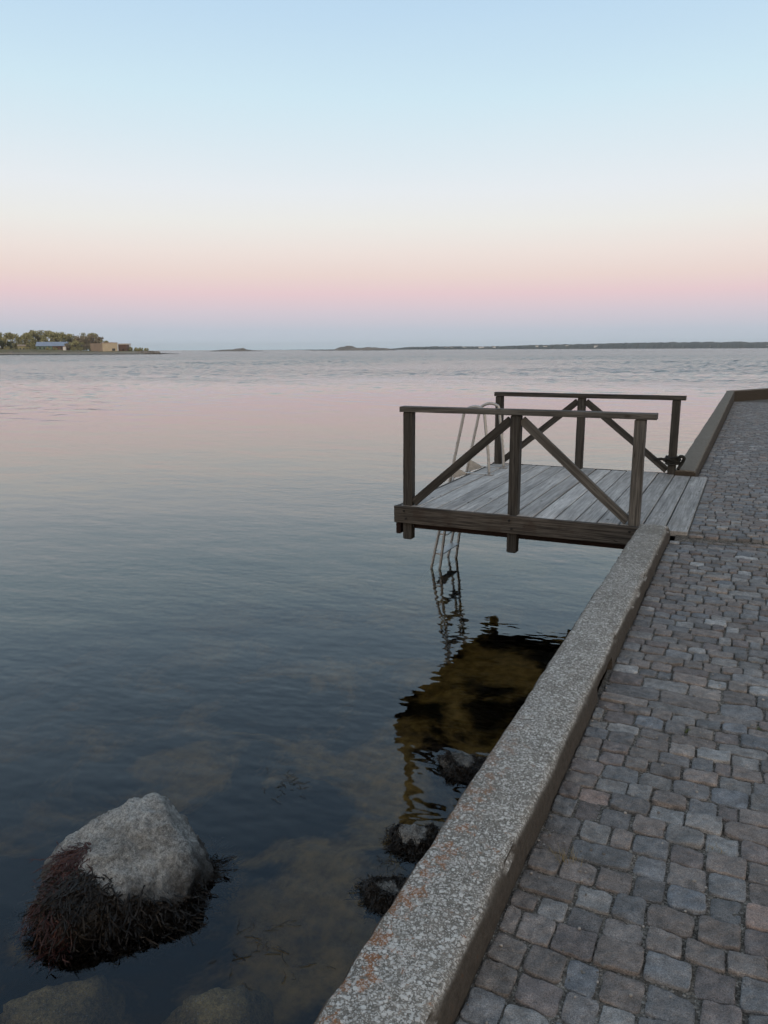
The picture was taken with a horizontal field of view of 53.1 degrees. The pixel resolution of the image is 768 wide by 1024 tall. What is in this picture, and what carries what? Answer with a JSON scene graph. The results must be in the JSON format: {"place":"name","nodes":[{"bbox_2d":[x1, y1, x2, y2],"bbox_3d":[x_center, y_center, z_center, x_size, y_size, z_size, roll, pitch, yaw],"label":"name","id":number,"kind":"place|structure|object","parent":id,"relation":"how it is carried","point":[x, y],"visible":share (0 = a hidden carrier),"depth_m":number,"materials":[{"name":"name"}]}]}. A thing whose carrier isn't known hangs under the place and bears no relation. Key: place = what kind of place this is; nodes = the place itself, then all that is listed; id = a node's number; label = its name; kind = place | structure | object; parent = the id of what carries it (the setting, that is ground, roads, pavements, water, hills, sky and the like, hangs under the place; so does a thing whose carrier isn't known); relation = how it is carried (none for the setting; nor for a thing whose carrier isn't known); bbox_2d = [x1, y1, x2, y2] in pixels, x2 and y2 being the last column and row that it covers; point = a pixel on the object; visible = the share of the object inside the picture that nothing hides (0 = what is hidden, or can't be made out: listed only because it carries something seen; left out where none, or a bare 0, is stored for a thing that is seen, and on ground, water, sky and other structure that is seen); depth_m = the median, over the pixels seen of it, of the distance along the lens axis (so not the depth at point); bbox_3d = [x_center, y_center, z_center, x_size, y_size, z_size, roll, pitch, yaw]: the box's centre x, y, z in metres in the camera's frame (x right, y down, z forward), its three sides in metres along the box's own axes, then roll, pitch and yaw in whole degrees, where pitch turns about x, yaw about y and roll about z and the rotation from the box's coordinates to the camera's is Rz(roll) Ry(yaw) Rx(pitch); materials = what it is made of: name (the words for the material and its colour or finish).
{"place":"outdoors","nodes":[
{"label":"outdoors","id":0,"kind":"place"},
{"bbox_2d":[0,349,153,354],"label":"headland","id":1,"kind":"structure","parent":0,"point":[37,352],"depth_m":547.73,"materials":[{"name":"grey stone"}]},
{"bbox_2d":[0,340,5,348],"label":"evergreen tree","id":2,"kind":"object","parent":1,"relation":"on","point":[2,344],"visible":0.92,"depth_m":582.83,"materials":[{"name":"green plant"}]},
{"bbox_2d":[0,332,12,345],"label":"budding tree","id":3,"kind":"object","parent":1,"relation":"on","point":[5,337],"visible":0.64,"depth_m":600.58,"materials":[{"name":"green plant"}]},
{"bbox_2d":[5,333,22,344],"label":"budding tree","id":4,"kind":"object","parent":1,"relation":"on","point":[13,336],"visible":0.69,"depth_m":602.60,"materials":[{"name":"green plant"}]},
{"bbox_2d":[17,345,25,348],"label":"yellow house","id":5,"kind":"structure","parent":1,"relation":"on","point":[21,346],"depth_m":581.77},
{"bbox_2d":[17,333,37,346],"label":"budding tree","id":6,"kind":"object","parent":1,"relation":"on","point":[27,336],"visible":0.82,"depth_m":603.01,"materials":[{"name":"green plant"}]},
{"bbox_2d":[28,329,45,344],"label":"budding tree","id":7,"kind":"object","parent":1,"relation":"on","point":[35,334],"visible":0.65,"depth_m":614.52,"materials":[{"name":"green plant"}]},
{"bbox_2d":[37,330,51,340],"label":"budding tree","id":8,"kind":"object","parent":1,"relation":"on","point":[43,334],"visible":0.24,"depth_m":619.04,"materials":[{"name":"green plant"}]},
{"bbox_2d":[40,330,62,341],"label":"budding tree","id":9,"kind":"object","parent":1,"relation":"on","point":[48,335],"visible":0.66,"depth_m":600.05,"materials":[{"name":"green plant"}]},
{"bbox_2d":[35,342,68,349],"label":"long building","id":10,"kind":"structure","parent":1,"relation":"on","point":[51,345],"depth_m":588.95,"materials":[{"name":"grey metal"}]},
{"bbox_2d":[49,331,63,341],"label":"budding tree","id":11,"kind":"object","parent":1,"relation":"on","point":[60,338],"visible":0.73,"depth_m":599.33,"materials":[{"name":"green plant"}]},
{"bbox_2d":[63,334,74,341],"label":"budding tree","id":12,"kind":"object","parent":1,"relation":"on","point":[68,337],"visible":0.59,"depth_m":604.25,"materials":[{"name":"green plant"}]},
{"bbox_2d":[68,340,78,347],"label":"budding tree","id":13,"kind":"object","parent":1,"relation":"on","point":[75,343],"visible":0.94,"depth_m":581.12,"materials":[{"name":"green plant"}]},
{"bbox_2d":[75,336,90,350],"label":"budding tree","id":14,"kind":"object","parent":1,"relation":"on","point":[83,339],"visible":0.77,"depth_m":596.89,"materials":[{"name":"brown plant"}]},
{"bbox_2d":[80,333,96,350],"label":"budding tree","id":15,"kind":"object","parent":1,"relation":"on","point":[90,334],"visible":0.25,"depth_m":618.40,"materials":[{"name":"green plant"}]},
{"bbox_2d":[86,335,103,342],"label":"budding tree","id":16,"kind":"object","parent":1,"relation":"on","point":[93,340],"visible":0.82,"depth_m":604.21,"materials":[{"name":"brown plant"}]},
{"bbox_2d":[90,342,117,350],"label":"beige building","id":17,"kind":"structure","parent":1,"relation":"on","point":[107,346],"depth_m":569.34,"materials":[{"name":"beige paint"}]},
{"bbox_2d":[118,344,128,350],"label":"brown house","id":18,"kind":"structure","parent":1,"relation":"on","point":[123,347],"depth_m":580.86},
{"bbox_2d":[213,348,256,350],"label":"islet","id":19,"kind":"object","parent":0,"point":[241,349],"visible":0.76,"depth_m":1475.35,"materials":[{"name":"grey stone"}]},
{"bbox_2d":[308,346,392,350],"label":"islet","id":20,"kind":"object","parent":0,"point":[346,348],"visible":0.91,"depth_m":1870.54,"materials":[{"name":"grey stone"}]},
{"bbox_2d":[0,348,767,1023],"bbox_3d":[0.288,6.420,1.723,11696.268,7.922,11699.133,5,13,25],"label":"water","id":21,"kind":"structure","parent":0,"point":[226,592],"depth_m":8.55,"materials":[{"name":"blue liquid"}]},
{"bbox_2d":[4,793,237,968],"bbox_3d":[-1.415,2.147,4.289,1.303,0.963,1.020,-2,12,-10],"label":"boulder","id":22,"kind":"object","parent":21,"relation":"in","point":[130,867],"visible":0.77,"depth_m":4.09,"materials":[{"name":"grey stone"}]},
{"bbox_2d":[189,919,351,989],"bbox_3d":[-0.586,2.197,3.838,0.840,0.012,0.455,0,12,0],"label":"floating seaweed","id":23,"kind":"object","parent":21,"relation":"on","point":[242,957],"visible":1,"depth_m":3.85,"materials":[{"name":"brown plant"}]},
{"bbox_2d":[261,768,308,800],"bbox_3d":[-0.681,1.883,5.326,0.329,0.011,0.442,0,12,-1],"label":"floating seaweed","id":24,"kind":"object","parent":21,"relation":"on","point":[288,782],"visible":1,"depth_m":5.33,"materials":[{"name":"green plant"}]},
{"bbox_2d":[376,855,408,874],"bbox_3d":[0.048,2.056,4.487,0.204,0.015,0.176,0,12,3],"label":"floating seaweed","id":25,"kind":"object","parent":21,"relation":"on","point":[391,862],"visible":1,"depth_m":4.53,"materials":[{"name":"plant"}]},
{"bbox_2d":[0,0,767,350],"label":"sky","id":26,"kind":"structure","parent":0,"point":[175,174],"materials":[{"name":"blue"}]},
{"bbox_2d":[280,341,767,349],"bbox_3d":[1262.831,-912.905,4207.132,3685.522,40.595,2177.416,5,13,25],"label":"coast","id":27,"kind":"structure","parent":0,"point":[678,345],"depth_m":3960.91},
{"bbox_2d":[455,399,767,1023],"bbox_3d":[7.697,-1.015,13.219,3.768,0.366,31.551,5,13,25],"label":"pavement","id":28,"kind":"structure","parent":0,"point":[668,931],"depth_m":2.77,"materials":[{"name":"stone"}]},
{"bbox_2d":[541,844,582,865],"bbox_3d":[0.581,1.140,2.546,0.157,0.044,0.111,5,13,25],"label":"grass tuft","id":29,"kind":"object","parent":28,"relation":"on","point":[563,859],"visible":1,"depth_m":2.55,"materials":[{"name":"green plant"}]},
{"bbox_2d":[726,388,767,401],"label":"sea wall","id":30,"kind":"structure","parent":28,"relation":"on","point":[751,394],"depth_m":28.84,"materials":[{"name":"grey stone"}]},
{"bbox_2d":[670,490,684,540],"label":"quay","id":31,"kind":"structure","parent":0,"point":[672,538],"depth_m":7.42,"materials":[{"name":"stone"}]},
{"bbox_2d":[313,524,669,1023],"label":"sea wall","id":32,"kind":"structure","parent":31,"relation":"on","point":[418,959],"depth_m":2.46,"materials":[{"name":"stone"}]},
{"bbox_2d":[394,392,707,568],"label":"bathing jetty","id":33,"kind":"object","parent":31,"relation":"attached to","point":[514,500],"visible":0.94,"depth_m":7.92,"materials":[{"name":"grey wood"}]},
{"bbox_2d":[654,455,685,469],"bbox_3d":[3.698,-0.657,9.945,0.386,0.204,0.241,5,13,25],"label":"rope","id":34,"kind":"object","parent":33,"relation":"attached to","point":[676,460],"visible":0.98,"depth_m":9.85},
{"bbox_2d":[674,391,734,488],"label":"sea wall","id":35,"kind":"structure","parent":31,"relation":"on","point":[697,453],"depth_m":13.16,"materials":[{"name":"grey stone"}]},
{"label":"seabed","id":36,"kind":"structure","parent":0,"visible":0},
{"bbox_2d":[348,872,408,914],"bbox_3d":[0.039,2.284,4.282,0.512,0.545,0.446,5,13,25],"label":"rock","id":37,"kind":"object","parent":36,"relation":"on","point":[379,893],"visible":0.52,"depth_m":4.21,"materials":[{"name":"stone"}]},
{"bbox_2d":[379,819,440,863],"bbox_3d":[0.203,2.184,4.688,0.521,0.565,0.424,5,13,25],"label":"rock","id":38,"kind":"object","parent":36,"relation":"on","point":[414,841],"visible":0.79,"depth_m":4.63,"materials":[{"name":"stone"}]},
{"bbox_2d":[431,750,485,782],"bbox_3d":[0.584,2.004,5.544,0.501,0.605,0.464,5,13,25],"label":"rock","id":39,"kind":"object","parent":36,"relation":"on","point":[460,766],"visible":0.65,"depth_m":5.45,"materials":[{"name":"stone"}]}
]}

